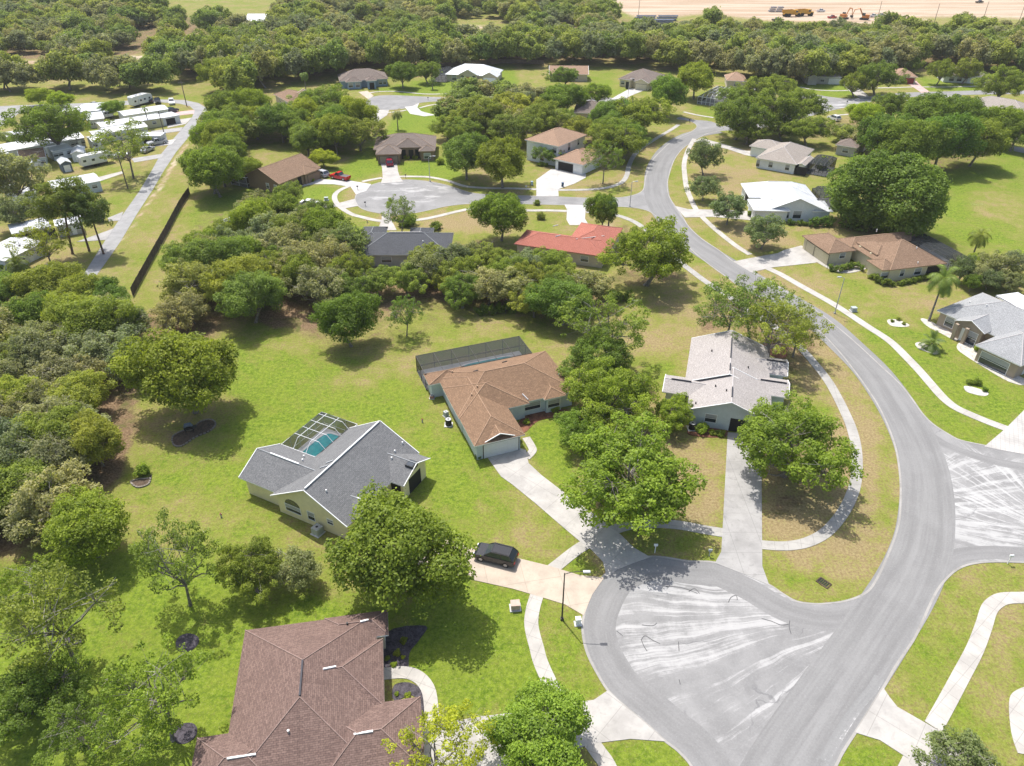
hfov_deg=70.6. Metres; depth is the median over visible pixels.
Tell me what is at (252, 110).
tree
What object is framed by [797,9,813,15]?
dump truck
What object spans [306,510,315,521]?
window
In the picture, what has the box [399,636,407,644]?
shrub
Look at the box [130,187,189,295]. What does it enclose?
fence
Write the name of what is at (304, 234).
tree
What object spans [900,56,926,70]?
tree
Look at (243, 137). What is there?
tree
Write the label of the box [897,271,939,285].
hedge
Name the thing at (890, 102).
tree
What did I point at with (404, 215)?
tree
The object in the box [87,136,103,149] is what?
mobile home
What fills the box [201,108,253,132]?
tree
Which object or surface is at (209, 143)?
tree
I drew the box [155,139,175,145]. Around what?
driveway
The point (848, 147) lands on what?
house
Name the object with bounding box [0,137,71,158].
mobile home
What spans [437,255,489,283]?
tree
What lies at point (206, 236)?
tree
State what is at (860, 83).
tree
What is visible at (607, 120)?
tree
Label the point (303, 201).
parked car
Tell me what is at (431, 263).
tree
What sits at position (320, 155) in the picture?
tree
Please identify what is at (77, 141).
mobile home
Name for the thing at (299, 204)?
tree
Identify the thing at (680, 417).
tree
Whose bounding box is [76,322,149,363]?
tree
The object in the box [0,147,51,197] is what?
tree
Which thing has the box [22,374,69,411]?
tree
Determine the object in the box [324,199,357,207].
driveway
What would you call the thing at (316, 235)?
tree
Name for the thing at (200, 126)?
tree
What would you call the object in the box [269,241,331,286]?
tree
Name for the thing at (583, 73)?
house
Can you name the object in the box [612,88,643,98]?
driveway
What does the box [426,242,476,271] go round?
tree
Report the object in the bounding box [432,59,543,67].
fence
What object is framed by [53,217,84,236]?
mobile home
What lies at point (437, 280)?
tree
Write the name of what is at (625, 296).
hedge
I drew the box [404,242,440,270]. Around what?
tree
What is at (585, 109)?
house
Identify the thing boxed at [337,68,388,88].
house
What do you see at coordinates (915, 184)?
tree
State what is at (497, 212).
tree
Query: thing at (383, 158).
garage door
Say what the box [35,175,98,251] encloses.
tree
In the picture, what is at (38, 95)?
tree
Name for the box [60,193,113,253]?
tree
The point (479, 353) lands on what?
pool enclosure
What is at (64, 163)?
storage shed
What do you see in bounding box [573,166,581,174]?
garage door
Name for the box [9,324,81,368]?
tree
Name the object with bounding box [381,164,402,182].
driveway
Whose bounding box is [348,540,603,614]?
driveway
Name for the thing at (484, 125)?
tree
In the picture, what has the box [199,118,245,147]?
tree
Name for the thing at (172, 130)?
driveway
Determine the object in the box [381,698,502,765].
tree
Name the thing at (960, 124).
tree
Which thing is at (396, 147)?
house
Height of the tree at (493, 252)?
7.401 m
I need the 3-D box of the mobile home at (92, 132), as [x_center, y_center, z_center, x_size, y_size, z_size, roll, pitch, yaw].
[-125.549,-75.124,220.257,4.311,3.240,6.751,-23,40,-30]
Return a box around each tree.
[0,98,91,146]
[0,132,11,142]
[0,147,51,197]
[0,194,36,223]
[0,259,85,298]
[0,269,21,306]
[0,296,36,323]
[0,306,23,352]
[0,312,30,337]
[0,325,54,376]
[0,327,21,359]
[0,353,6,373]
[0,357,34,380]
[0,373,51,413]
[0,389,18,416]
[0,390,35,423]
[0,413,33,458]
[0,422,53,474]
[0,454,61,519]
[0,490,78,543]
[0,552,59,610]
[0,560,125,677]
[0,650,94,745]
[1,221,73,263]
[1,289,61,325]
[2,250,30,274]
[3,458,102,548]
[7,319,59,356]
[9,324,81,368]
[9,395,86,429]
[10,398,94,459]
[15,429,90,482]
[20,182,82,253]
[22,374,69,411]
[24,87,55,105]
[24,290,76,320]
[26,350,95,395]
[31,693,134,765]
[34,481,131,569]
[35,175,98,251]
[36,290,95,331]
[40,367,117,408]
[46,90,75,107]
[48,293,143,349]
[52,327,118,373]
[54,269,118,295]
[55,404,111,441]
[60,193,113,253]
[64,408,125,466]
[73,353,115,382]
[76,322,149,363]
[80,275,131,300]
[84,632,216,765]
[89,117,151,178]
[89,290,111,315]
[96,100,126,116]
[98,292,147,327]
[102,334,148,382]
[107,326,240,413]
[110,297,152,342]
[128,506,224,606]
[141,105,147,118]
[148,294,193,331]
[157,257,227,300]
[158,237,214,271]
[171,288,210,323]
[175,144,234,193]
[176,259,211,294]
[181,227,218,241]
[182,233,220,256]
[184,143,245,196]
[188,118,225,145]
[191,237,252,269]
[194,56,231,90]
[195,252,279,302]
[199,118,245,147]
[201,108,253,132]
[202,89,246,110]
[204,123,246,141]
[205,224,247,240]
[206,138,247,157]
[207,218,234,236]
[209,234,263,258]
[209,533,283,604]
[210,270,288,322]
[211,131,248,157]
[215,145,246,186]
[221,102,256,127]
[223,87,271,106]
[224,195,272,233]
[233,188,269,209]
[238,105,266,139]
[239,251,263,263]
[242,156,262,173]
[244,211,285,239]
[247,210,287,233]
[249,226,300,252]
[251,102,296,142]
[253,248,292,276]
[255,221,307,250]
[258,245,287,266]
[264,180,304,201]
[268,190,298,216]
[268,545,324,591]
[269,213,308,239]
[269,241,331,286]
[278,107,311,135]
[278,249,320,289]
[280,240,314,254]
[280,263,349,304]
[285,83,348,106]
[285,223,316,245]
[287,121,325,156]
[287,199,319,215]
[288,207,313,228]
[290,95,320,117]
[296,200,335,222]
[297,267,326,300]
[300,72,307,88]
[300,111,316,124]
[301,204,357,236]
[305,227,351,251]
[306,289,384,346]
[308,113,356,153]
[308,148,340,167]
[311,234,353,263]
[312,102,354,114]
[312,104,347,145]
[315,272,372,300]
[319,476,480,612]
[322,221,372,257]
[323,264,360,283]
[326,250,374,286]
[339,95,380,129]
[346,116,388,150]
[353,265,400,295]
[381,193,414,231]
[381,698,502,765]
[382,262,430,296]
[384,61,418,87]
[384,294,423,335]
[391,108,401,129]
[400,247,451,287]
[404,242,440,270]
[415,60,442,83]
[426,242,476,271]
[427,115,453,139]
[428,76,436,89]
[431,267,460,292]
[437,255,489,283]
[439,271,482,309]
[441,131,489,179]
[442,119,474,138]
[443,116,484,136]
[445,97,503,133]
[455,116,482,134]
[460,265,514,305]
[463,240,491,259]
[464,114,488,133]
[466,191,529,240]
[467,94,492,101]
[467,240,511,267]
[474,134,527,187]
[482,676,593,765]
[485,255,530,289]
[486,113,543,139]
[486,247,521,262]
[486,266,532,302]
[493,91,544,111]
[497,102,513,113]
[505,247,543,274]
[506,82,533,91]
[506,285,551,317]
[508,259,546,286]
[510,109,529,136]
[511,89,542,103]
[521,100,571,130]
[523,277,592,325]
[527,98,554,111]
[530,245,572,276]
[531,146,565,160]
[538,83,589,108]
[539,272,587,296]
[541,66,579,83]
[546,260,582,284]
[553,404,607,447]
[554,290,651,350]
[555,108,576,116]
[555,322,634,383]
[558,409,707,536]
[559,355,661,435]
[560,269,616,300]
[561,115,592,136]
[581,140,623,183]
[582,82,611,101]
[583,123,648,161]
[583,192,617,224]
[586,99,621,121]
[589,115,634,136]
[595,214,694,285]
[596,109,627,123]
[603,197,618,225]
[604,122,651,158]
[609,95,677,126]
[612,97,632,114]
[647,392,695,430]
[650,72,688,116]
[677,59,715,98]
[683,175,723,200]
[686,137,727,174]
[693,275,761,338]
[708,190,748,224]
[710,95,775,139]
[715,86,751,100]
[722,270,803,338]
[728,76,773,96]
[728,121,771,143]
[733,386,868,491]
[734,296,815,356]
[740,87,802,123]
[743,213,788,248]
[759,117,803,140]
[764,73,798,94]
[768,306,835,356]
[785,87,833,118]
[785,114,838,144]
[794,46,831,75]
[823,63,845,76]
[823,146,952,236]
[839,71,881,96]
[844,100,885,123]
[853,59,909,94]
[856,110,918,150]
[869,91,910,115]
[875,118,958,160]
[881,148,908,155]
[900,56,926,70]
[901,90,955,120]
[906,110,988,168]
[908,724,1002,765]
[917,330,946,353]
[925,57,955,84]
[926,264,960,321]
[933,94,988,119]
[948,254,976,280]
[949,57,984,83]
[963,273,982,291]
[964,261,994,281]
[966,117,1012,166]
[967,228,992,251]
[968,252,987,262]
[970,63,1023,96]
[974,250,1023,275]
[978,269,1004,289]
[985,104,1023,133]
[996,271,1023,291]
[998,249,1023,273]
[1002,117,1023,150]
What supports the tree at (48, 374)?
on the ground
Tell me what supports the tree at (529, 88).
on the ground
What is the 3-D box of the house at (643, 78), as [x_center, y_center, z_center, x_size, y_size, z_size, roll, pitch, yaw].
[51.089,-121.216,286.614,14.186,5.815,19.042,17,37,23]
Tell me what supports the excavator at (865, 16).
on the ground
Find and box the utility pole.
[114,155,128,188]
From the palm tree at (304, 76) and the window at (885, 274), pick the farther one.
the palm tree at (304, 76)
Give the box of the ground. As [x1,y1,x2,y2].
[0,0,1023,765]
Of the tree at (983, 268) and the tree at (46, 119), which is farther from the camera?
the tree at (46, 119)
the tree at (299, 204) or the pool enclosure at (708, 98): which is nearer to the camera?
the tree at (299, 204)
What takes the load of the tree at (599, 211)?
on the ground
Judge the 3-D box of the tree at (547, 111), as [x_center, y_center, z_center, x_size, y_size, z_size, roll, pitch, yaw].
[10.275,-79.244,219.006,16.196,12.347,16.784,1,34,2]
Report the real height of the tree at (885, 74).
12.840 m
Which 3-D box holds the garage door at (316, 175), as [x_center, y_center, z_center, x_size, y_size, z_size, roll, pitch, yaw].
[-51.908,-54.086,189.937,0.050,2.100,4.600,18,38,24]
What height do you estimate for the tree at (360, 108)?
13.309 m
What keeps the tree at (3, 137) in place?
on the ground
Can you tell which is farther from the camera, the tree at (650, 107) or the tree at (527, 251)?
the tree at (650, 107)
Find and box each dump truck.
[782,9,800,16]
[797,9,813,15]
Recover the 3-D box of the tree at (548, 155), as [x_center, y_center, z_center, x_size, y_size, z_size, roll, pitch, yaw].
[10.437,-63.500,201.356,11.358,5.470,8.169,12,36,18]
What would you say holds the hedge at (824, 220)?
on the ground
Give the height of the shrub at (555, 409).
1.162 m
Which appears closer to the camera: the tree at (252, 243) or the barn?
the tree at (252, 243)
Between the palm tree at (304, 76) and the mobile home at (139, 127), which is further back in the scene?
the palm tree at (304, 76)
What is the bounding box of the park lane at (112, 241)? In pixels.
[0,99,206,274]
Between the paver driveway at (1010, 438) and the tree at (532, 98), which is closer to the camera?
the paver driveway at (1010, 438)
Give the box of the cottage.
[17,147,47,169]
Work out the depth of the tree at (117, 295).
119.15 m
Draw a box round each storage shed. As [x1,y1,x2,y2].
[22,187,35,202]
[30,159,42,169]
[56,157,72,172]
[70,145,85,161]
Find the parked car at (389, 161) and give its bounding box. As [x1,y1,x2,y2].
[386,158,392,165]
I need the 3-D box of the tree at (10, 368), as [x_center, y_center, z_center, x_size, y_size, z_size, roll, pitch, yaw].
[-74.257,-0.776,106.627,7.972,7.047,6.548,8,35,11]
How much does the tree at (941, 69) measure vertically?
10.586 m
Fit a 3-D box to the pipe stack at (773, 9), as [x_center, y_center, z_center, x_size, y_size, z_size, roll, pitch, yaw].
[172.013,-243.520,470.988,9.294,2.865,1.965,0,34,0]
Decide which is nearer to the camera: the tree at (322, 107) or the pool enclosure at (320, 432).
the pool enclosure at (320, 432)
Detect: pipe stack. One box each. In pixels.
[633,19,673,23]
[635,15,677,20]
[768,6,783,11]
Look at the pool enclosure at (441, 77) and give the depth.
292.79 m
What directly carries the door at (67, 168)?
in the storage shed at (64, 163)
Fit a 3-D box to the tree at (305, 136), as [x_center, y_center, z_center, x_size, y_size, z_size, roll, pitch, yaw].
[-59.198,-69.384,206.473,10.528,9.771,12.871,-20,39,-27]
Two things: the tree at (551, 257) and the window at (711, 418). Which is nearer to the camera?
the window at (711, 418)
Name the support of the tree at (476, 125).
on the ground
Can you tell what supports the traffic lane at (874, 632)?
on the road
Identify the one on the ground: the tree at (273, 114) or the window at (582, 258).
the tree at (273, 114)
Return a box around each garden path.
[384,666,439,734]
[522,437,536,458]
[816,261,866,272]
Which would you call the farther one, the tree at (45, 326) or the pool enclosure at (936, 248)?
the pool enclosure at (936, 248)
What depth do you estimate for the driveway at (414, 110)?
252.17 m
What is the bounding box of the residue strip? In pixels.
[820,674,883,764]
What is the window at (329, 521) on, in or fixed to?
in the house at (327, 484)
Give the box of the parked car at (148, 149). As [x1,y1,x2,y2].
[140,146,154,152]
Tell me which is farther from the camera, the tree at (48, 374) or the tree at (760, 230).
the tree at (760, 230)
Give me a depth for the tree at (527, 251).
136.69 m
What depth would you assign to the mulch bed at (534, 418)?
103.78 m
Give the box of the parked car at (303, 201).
[299,198,319,203]
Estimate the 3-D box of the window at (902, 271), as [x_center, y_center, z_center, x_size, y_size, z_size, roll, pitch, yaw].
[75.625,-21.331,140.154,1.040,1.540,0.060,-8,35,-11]
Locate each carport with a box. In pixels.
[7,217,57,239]
[136,132,166,143]
[160,112,180,125]
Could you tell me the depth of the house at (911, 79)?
289.15 m
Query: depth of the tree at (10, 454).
87.43 m
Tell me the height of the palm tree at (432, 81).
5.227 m
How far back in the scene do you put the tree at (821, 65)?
281.89 m
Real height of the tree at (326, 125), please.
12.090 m
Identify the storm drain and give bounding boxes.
[816,576,831,588]
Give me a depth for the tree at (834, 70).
286.90 m
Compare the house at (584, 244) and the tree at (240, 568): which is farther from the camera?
the house at (584, 244)
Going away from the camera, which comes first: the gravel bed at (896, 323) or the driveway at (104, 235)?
the gravel bed at (896, 323)
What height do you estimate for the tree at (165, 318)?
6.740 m
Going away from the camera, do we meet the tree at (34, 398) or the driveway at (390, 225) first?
the tree at (34, 398)
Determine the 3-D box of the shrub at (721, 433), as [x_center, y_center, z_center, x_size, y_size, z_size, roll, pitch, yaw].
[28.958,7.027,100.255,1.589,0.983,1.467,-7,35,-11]
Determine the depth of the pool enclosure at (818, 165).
194.16 m
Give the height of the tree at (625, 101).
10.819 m
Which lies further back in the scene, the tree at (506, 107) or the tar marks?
the tree at (506, 107)
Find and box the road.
[356,88,1023,765]
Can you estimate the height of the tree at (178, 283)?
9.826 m
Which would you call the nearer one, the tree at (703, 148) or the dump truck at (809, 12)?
the tree at (703, 148)
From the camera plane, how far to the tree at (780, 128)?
217.65 m
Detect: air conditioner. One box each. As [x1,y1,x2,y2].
[310,523,325,537]
[442,410,448,417]
[444,417,452,426]
[686,421,695,430]
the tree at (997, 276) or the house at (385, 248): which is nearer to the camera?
the tree at (997, 276)
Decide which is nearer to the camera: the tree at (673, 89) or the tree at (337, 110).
the tree at (337, 110)
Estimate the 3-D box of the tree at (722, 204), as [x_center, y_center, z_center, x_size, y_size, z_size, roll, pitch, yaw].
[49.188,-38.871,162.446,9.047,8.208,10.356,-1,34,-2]
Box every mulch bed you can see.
[383,625,426,667]
[392,682,424,726]
[518,409,569,432]
[687,428,727,437]
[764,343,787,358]
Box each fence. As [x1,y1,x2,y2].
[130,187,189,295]
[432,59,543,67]
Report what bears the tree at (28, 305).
on the ground
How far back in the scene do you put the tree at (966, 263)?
137.42 m
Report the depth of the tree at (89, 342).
109.11 m
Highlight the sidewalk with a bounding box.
[332,86,1023,765]
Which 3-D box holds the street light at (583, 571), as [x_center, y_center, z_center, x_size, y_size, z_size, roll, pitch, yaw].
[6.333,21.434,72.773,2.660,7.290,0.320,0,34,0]
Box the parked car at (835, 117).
[827,114,841,120]
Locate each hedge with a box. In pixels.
[473,301,531,315]
[595,289,634,301]
[787,218,795,224]
[796,219,807,225]
[806,215,835,226]
[827,261,865,271]
[867,273,896,286]
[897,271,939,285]
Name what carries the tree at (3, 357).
on the ground
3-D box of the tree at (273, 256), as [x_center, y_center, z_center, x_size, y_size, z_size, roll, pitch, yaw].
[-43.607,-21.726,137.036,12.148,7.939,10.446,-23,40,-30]
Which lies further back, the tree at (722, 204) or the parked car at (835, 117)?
the parked car at (835, 117)
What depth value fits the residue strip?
65.74 m
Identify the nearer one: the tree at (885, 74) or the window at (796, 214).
the window at (796, 214)
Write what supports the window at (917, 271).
in the house at (895, 256)
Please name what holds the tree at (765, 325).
on the ground
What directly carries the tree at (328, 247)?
on the ground
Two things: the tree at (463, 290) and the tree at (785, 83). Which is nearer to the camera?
the tree at (463, 290)
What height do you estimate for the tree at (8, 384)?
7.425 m
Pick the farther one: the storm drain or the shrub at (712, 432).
the shrub at (712, 432)
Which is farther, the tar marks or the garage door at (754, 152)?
the garage door at (754, 152)
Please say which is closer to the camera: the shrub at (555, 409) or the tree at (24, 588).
the tree at (24, 588)
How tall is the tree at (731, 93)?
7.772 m
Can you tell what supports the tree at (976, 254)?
on the ground
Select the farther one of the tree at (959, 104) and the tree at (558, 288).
the tree at (959, 104)
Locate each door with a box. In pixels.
[28,252,34,261]
[63,165,71,171]
[71,226,77,234]
[308,171,320,182]
[380,156,397,163]
[484,438,517,457]
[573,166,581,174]
[635,84,646,90]
[750,148,764,156]
[805,241,814,254]
[814,247,828,264]
[828,79,840,84]
[903,78,913,83]
[958,328,964,340]
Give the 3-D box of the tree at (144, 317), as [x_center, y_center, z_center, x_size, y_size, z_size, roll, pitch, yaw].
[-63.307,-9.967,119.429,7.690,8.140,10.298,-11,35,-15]
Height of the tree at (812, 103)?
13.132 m
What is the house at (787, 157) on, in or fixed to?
on the ground
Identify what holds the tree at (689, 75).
on the ground
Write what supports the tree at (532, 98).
on the ground
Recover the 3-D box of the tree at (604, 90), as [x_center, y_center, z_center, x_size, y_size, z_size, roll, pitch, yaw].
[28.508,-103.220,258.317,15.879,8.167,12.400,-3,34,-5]
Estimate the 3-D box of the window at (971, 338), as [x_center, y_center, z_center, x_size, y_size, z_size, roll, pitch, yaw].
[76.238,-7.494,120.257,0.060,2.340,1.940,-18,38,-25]
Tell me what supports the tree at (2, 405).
on the ground
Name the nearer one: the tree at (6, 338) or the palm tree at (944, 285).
the tree at (6, 338)
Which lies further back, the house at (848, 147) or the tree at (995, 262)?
the house at (848, 147)
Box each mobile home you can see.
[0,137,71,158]
[0,237,42,268]
[2,131,27,142]
[44,143,71,160]
[48,173,102,192]
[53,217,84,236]
[67,132,85,146]
[80,102,104,119]
[86,111,103,128]
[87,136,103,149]
[89,130,108,143]
[96,113,163,129]
[100,122,147,141]
[117,105,167,118]
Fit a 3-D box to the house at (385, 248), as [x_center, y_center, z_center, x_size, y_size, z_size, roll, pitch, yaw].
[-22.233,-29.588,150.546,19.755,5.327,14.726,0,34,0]
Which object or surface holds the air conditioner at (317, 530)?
on the ground
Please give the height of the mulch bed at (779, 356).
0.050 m
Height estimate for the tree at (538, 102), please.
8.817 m
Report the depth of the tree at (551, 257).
137.20 m
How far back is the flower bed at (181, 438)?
100.68 m
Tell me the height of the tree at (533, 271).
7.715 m
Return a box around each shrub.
[132,462,150,476]
[390,661,396,667]
[393,648,400,656]
[396,214,417,227]
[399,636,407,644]
[404,691,410,697]
[429,221,442,230]
[436,157,444,163]
[536,211,545,219]
[550,406,559,412]
[694,421,709,434]
[708,429,716,434]
[715,429,725,437]
[965,379,973,384]
[973,377,982,385]
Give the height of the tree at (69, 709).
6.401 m
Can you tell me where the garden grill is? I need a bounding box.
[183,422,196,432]
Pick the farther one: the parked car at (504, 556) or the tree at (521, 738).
the parked car at (504, 556)
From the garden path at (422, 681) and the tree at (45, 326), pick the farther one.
the tree at (45, 326)
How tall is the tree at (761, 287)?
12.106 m
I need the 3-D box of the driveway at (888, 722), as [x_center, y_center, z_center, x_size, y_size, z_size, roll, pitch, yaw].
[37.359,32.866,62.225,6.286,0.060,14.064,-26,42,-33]
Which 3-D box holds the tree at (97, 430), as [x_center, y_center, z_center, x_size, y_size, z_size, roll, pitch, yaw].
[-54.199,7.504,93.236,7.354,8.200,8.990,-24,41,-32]
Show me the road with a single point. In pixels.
(726, 676)
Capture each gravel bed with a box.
[887,319,908,326]
[915,342,936,353]
[921,318,959,340]
[957,342,1023,384]
[964,386,988,395]
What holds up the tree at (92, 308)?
on the ground
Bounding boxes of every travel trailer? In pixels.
[76,151,113,166]
[102,110,113,118]
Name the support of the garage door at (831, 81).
in the house at (817, 79)
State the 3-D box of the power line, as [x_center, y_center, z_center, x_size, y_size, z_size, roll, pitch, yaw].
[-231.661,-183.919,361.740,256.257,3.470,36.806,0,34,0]
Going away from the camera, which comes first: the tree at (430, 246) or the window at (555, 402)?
the window at (555, 402)
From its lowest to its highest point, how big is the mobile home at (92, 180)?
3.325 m
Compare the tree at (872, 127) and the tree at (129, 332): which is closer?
the tree at (129, 332)
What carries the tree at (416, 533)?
on the ground
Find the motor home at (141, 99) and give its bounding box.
[127,93,151,105]
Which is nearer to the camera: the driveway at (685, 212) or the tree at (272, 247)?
the tree at (272, 247)
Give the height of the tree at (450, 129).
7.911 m
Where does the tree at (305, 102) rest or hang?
on the ground
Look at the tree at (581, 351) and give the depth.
106.98 m
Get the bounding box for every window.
[284,499,301,515]
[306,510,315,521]
[326,518,333,525]
[381,257,391,262]
[424,153,430,158]
[525,400,540,410]
[547,398,559,407]
[580,255,588,261]
[704,413,716,422]
[792,211,801,218]
[839,252,845,258]
[842,148,848,152]
[880,272,888,278]
[899,269,905,276]
[913,267,922,274]
[943,316,955,328]
[965,331,978,346]
[977,351,1009,374]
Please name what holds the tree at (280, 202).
on the ground
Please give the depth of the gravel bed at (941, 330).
125.21 m
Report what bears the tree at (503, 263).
on the ground
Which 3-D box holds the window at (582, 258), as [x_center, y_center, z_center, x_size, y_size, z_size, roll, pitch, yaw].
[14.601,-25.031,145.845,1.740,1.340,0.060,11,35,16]
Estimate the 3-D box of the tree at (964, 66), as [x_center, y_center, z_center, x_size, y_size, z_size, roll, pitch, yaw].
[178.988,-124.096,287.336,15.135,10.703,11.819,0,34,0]
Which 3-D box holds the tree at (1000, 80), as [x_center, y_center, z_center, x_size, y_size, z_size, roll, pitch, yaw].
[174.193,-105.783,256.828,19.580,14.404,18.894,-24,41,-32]
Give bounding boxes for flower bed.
[130,475,151,487]
[171,418,215,446]
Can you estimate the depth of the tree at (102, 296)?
119.38 m
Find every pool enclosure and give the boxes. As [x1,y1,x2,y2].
[231,173,249,187]
[282,412,357,456]
[415,336,531,389]
[431,66,456,81]
[697,86,728,105]
[806,154,836,176]
[812,186,834,209]
[908,233,970,272]
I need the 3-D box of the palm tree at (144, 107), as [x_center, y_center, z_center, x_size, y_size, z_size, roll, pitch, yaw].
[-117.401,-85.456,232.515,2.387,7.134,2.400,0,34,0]
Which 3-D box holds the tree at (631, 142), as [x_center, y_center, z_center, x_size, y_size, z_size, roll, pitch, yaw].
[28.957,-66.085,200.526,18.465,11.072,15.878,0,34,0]
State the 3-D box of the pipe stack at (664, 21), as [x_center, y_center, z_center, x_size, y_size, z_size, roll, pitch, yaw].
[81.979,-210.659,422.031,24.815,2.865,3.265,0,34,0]
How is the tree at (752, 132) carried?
on the ground
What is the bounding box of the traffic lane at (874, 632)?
[644,128,954,765]
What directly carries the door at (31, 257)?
in the mobile home at (4, 251)
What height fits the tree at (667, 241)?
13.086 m
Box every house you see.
[192,609,424,765]
[239,420,430,538]
[246,153,320,191]
[273,89,305,105]
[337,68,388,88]
[358,226,453,266]
[373,133,436,163]
[423,350,573,459]
[445,64,502,82]
[514,222,622,267]
[524,127,601,174]
[549,65,588,81]
[574,100,598,119]
[618,68,664,90]
[662,330,789,432]
[724,71,746,87]
[741,181,833,221]
[749,139,814,175]
[801,68,841,84]
[802,229,946,280]
[835,133,866,156]
[893,68,917,83]
[936,292,1023,378]
[937,66,986,83]
[978,96,1023,109]
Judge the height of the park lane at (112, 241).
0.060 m
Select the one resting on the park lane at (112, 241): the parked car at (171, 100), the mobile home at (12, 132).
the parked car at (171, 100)
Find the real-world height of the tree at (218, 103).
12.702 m
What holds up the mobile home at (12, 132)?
on the ground
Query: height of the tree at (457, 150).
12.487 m
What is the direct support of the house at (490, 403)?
on the ground
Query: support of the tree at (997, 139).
on the ground
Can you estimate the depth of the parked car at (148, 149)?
211.20 m
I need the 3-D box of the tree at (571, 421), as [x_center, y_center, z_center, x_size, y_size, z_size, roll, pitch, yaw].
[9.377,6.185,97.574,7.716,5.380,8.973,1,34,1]
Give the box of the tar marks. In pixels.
[617,586,790,683]
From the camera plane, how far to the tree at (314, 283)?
129.62 m
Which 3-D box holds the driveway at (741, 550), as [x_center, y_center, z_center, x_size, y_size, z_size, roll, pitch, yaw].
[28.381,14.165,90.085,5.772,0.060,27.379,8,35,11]
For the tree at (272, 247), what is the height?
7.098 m
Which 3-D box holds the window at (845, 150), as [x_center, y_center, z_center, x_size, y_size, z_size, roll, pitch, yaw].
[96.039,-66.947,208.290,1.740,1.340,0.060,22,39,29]
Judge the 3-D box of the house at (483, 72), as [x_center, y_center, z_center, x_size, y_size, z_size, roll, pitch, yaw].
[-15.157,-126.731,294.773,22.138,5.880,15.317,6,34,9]
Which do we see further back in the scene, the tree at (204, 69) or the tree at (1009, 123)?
the tree at (204, 69)
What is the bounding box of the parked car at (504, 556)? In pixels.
[473,542,518,567]
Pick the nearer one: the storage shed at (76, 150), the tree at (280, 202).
the tree at (280, 202)
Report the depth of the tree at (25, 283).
124.05 m
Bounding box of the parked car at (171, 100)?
[168,97,174,104]
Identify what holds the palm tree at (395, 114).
on the ground
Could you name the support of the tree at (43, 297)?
on the ground
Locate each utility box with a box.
[509,599,520,611]
[574,616,581,626]
[849,306,857,312]
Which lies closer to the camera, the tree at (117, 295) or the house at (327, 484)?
the house at (327, 484)
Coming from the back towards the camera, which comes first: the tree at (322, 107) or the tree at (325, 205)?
the tree at (322, 107)
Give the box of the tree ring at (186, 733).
[174,723,196,743]
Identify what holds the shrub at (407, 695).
on the mulch bed at (402, 688)
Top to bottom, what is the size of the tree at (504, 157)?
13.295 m
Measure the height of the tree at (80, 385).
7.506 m
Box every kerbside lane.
[584,557,855,765]
[935,435,1023,569]
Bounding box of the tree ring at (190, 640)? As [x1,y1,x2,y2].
[176,633,198,651]
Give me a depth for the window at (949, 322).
124.15 m
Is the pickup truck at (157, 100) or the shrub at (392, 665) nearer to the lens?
the shrub at (392, 665)
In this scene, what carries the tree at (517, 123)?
on the ground
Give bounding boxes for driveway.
[77,228,113,241]
[99,171,122,180]
[108,212,122,220]
[132,153,164,161]
[151,127,182,132]
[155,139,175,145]
[168,118,190,127]
[174,110,193,114]
[302,179,370,193]
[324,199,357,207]
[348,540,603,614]
[359,91,372,98]
[374,110,388,121]
[379,213,395,229]
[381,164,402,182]
[405,103,432,115]
[423,691,664,765]
[488,448,648,575]
[536,169,585,195]
[565,205,586,224]
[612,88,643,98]
[675,206,750,219]
[694,138,755,156]
[715,432,768,584]
[733,246,819,271]
[843,84,868,97]
[855,688,992,765]
[909,81,928,92]
[984,411,1023,453]
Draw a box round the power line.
[0,15,287,19]
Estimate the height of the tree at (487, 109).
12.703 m
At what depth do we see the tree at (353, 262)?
133.54 m
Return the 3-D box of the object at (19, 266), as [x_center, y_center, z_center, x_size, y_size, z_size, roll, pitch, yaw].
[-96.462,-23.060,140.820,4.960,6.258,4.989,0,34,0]
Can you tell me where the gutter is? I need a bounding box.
[355,95,1023,765]
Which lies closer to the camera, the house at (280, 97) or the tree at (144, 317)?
the tree at (144, 317)
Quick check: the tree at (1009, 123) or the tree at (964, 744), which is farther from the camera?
the tree at (1009, 123)
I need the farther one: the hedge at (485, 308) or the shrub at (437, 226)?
the shrub at (437, 226)
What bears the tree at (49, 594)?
on the ground
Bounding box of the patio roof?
[995,292,1023,308]
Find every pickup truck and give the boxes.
[146,138,167,145]
[154,97,160,103]
[329,171,350,180]
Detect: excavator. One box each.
[839,7,852,19]
[851,8,869,19]
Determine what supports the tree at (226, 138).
on the ground
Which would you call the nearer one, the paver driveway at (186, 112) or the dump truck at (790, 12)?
the paver driveway at (186, 112)
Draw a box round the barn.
[247,14,266,21]
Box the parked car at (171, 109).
[167,107,178,111]
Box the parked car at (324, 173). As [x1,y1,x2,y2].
[318,169,329,177]
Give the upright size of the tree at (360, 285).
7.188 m
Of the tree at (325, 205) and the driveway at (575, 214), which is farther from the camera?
the driveway at (575, 214)
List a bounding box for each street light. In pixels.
[560,570,589,620]
[834,276,844,313]
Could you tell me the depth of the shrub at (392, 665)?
70.14 m

